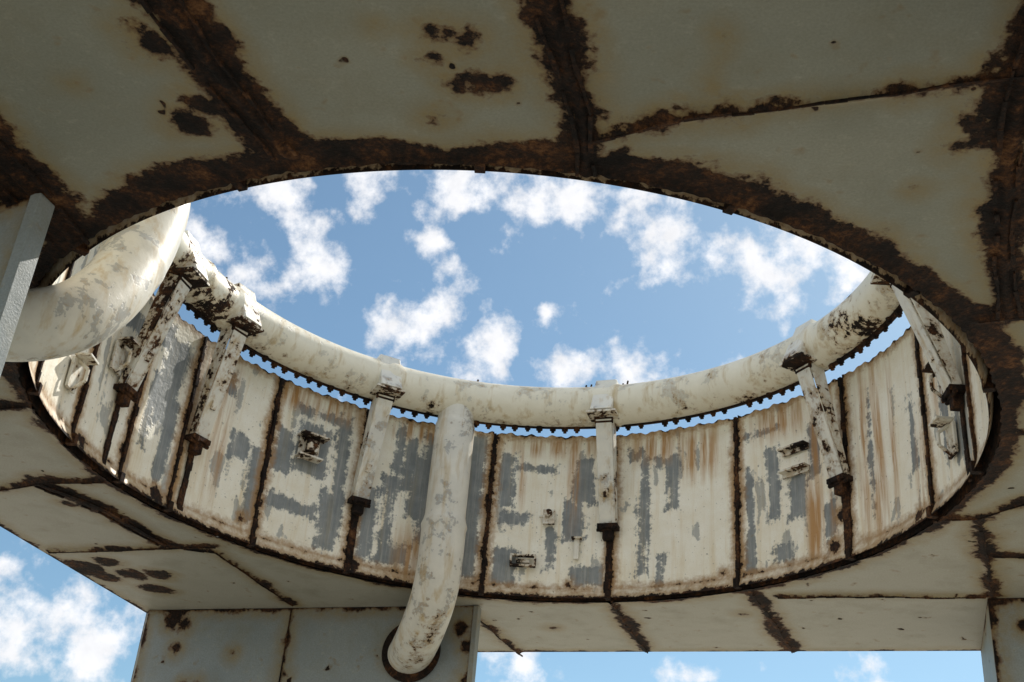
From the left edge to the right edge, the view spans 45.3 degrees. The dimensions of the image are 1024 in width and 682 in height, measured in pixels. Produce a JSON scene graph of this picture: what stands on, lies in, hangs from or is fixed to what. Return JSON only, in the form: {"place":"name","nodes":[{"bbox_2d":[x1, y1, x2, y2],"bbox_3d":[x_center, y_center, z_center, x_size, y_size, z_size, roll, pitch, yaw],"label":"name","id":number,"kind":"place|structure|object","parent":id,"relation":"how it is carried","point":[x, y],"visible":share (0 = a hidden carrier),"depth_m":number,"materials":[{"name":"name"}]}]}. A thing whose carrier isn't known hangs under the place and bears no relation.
{"place":"outdoors","nodes":[
{"label":"outdoors","id":0,"kind":"place"},
{"bbox_2d":[0,170,983,681],"label":"sky","id":1,"kind":"structure","parent":0,"point":[516,279],"materials":[{"name":"blue"}]},
{"label":"ground","id":2,"kind":"structure","parent":0,"visible":0},
{"bbox_2d":[0,0,1023,681],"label":"steel launch pedestal","id":3,"kind":"object","parent":2,"relation":"on","point":[882,138],"visible":0.91,"depth_m":10.15,"materials":[{"name":"white paint"}]},
{"bbox_2d":[65,352,98,393],"bbox_3d":[-3.897,0.301,11.107,0.175,0.343,0.200,3,-30,5],"label":"grab handle","id":4,"kind":"object","parent":3,"relation":"attached to","point":[80,360],"visible":0.98,"depth_m":11.10,"materials":[{"name":"paint"}]},
{"bbox_2d":[5,203,190,361],"bbox_3d":[-3.651,-1.109,9.137,1.142,3.020,2.748,-23,-40,40],"label":"elbow pipe","id":5,"kind":"object","parent":3,"relation":"attached to","point":[107,291],"visible":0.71,"depth_m":8.80,"materials":[{"name":"metal"}]},
{"bbox_2d":[109,336,139,375],"bbox_3d":[-3.767,0.154,11.945,0.175,0.343,0.200,-2,-30,13],"label":"grab handle","id":6,"kind":"object","parent":3,"relation":"attached to","point":[122,347],"visible":1,"depth_m":11.94,"materials":[{"name":"paint"}]},
{"bbox_2d":[99,230,209,470],"bbox_3d":[-3.503,0.047,12.068,0.716,2.549,0.381,-7,-32,20],"label":"pipe support bracket","id":7,"kind":"object","parent":3,"relation":"attached to","point":[169,298],"visible":0.94,"depth_m":12.17,"materials":[{"name":"metal"}]},
{"bbox_2d":[165,232,902,433],"bbox_3d":[0.090,-1.014,11.646,7.760,0.634,7.760,5,-30,0],"label":"ring water pipe","id":8,"kind":"object","parent":7,"relation":"on","point":[862,315],"visible":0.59,"depth_m":13.92,"materials":[{"name":"white metal"}]},
{"bbox_2d":[175,283,263,515],"bbox_3d":[-3.098,0.559,12.906,0.729,2.549,0.391,-19,-38,36],"label":"pipe support bracket","id":9,"kind":"object","parent":3,"relation":"attached to","point":[242,327],"visible":0.98,"depth_m":13.01,"materials":[{"name":"metal"}]},
{"bbox_2d":[295,429,329,463],"bbox_3d":[-2.278,1.198,13.964,0.340,0.390,0.190,23,-34,-29],"label":"cable bracket","id":10,"kind":"object","parent":3,"relation":"attached to","point":[310,442],"visible":1,"depth_m":13.94,"materials":[{"name":"metal"}]},
{"bbox_2d":[346,354,405,572],"bbox_3d":[-1.598,1.343,14.050,0.350,2.549,0.687,17,-32,-21],"label":"pipe support bracket","id":11,"kind":"object","parent":3,"relation":"on","point":[382,401],"visible":0.99,"depth_m":14.15,"materials":[{"name":"metal"}]},
{"bbox_2d":[382,404,474,681],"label":"drop pipe","id":12,"kind":"object","parent":3,"relation":"attached to","point":[411,649],"visible":0.94,"depth_m":13.79,"materials":[{"name":"metal"}]},
{"bbox_2d":[509,553,535,567],"bbox_3d":[0.125,2.532,14.138,0.304,0.144,0.070,3,-30,4],"label":"cable cleat","id":13,"kind":"object","parent":3,"relation":"attached to","point":[519,561],"visible":1,"depth_m":14.13,"materials":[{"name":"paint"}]},
{"bbox_2d":[539,509,554,524],"bbox_3d":[0.411,2.053,14.368,0.180,0.180,0.105,1,-30,8],"label":"lifting lug","id":14,"kind":"object","parent":3,"relation":"attached to","point":[548,516],"visible":1,"depth_m":14.35,"materials":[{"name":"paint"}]},
{"bbox_2d":[571,536,581,559],"bbox_3d":[0.741,2.387,14.135,0.120,0.262,0.080,-2,-30,12],"label":"lifting lug","id":15,"kind":"object","parent":3,"relation":"attached to","point":[576,539],"visible":1,"depth_m":14.15,"materials":[{"name":"paint"}]},
{"bbox_2d":[586,379,619,598],"bbox_3d":[1.067,1.632,14.142,0.350,2.549,0.687,-5,-31,17],"label":"pipe support bracket","id":16,"kind":"object","parent":3,"relation":"on","point":[601,416],"visible":0.98,"depth_m":14.24,"materials":[{"name":"metal"}]},
{"bbox_2d":[777,440,809,479],"bbox_3d":[3.028,1.272,13.204,0.100,0.351,0.360,25,-35,-32],"label":"wall shelf bracket","id":17,"kind":"object","parent":3,"relation":"attached to","point":[791,449],"depth_m":13.19,"materials":[{"name":"metal"}]},
{"bbox_2d":[779,319,852,559],"bbox_3d":[3.149,0.954,12.624,0.687,2.549,0.350,20,-33,-24],"label":"pipe support bracket","id":18,"kind":"object","parent":3,"relation":"attached to","point":[800,363],"visible":0.94,"depth_m":12.71,"materials":[{"name":"metal"}]},
{"bbox_2d":[870,273,971,481],"bbox_3d":[3.637,0.060,10.975,0.700,2.549,0.369,5,-30,0],"label":"pipe support bracket","id":19,"kind":"object","parent":3,"relation":"attached to","point":[925,326],"visible":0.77,"depth_m":10.88,"materials":[{"name":"metal"}]},
{"bbox_2d":[922,362,948,403],"bbox_3d":[3.852,0.378,11.127,0.178,0.343,0.203,5,-30,0],"label":"grab handle","id":20,"kind":"object","parent":3,"relation":"attached to","point":[927,368],"visible":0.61,"depth_m":11.14,"materials":[{"name":"paint"}]},
{"bbox_2d":[928,415,958,459],"bbox_3d":[3.809,0.859,10.822,0.177,0.343,0.202,5,-30,0],"label":"grab handle","id":21,"kind":"object","parent":3,"relation":"attached to","point":[947,424],"visible":1,"depth_m":10.81,"materials":[{"name":"paint"}]}
]}

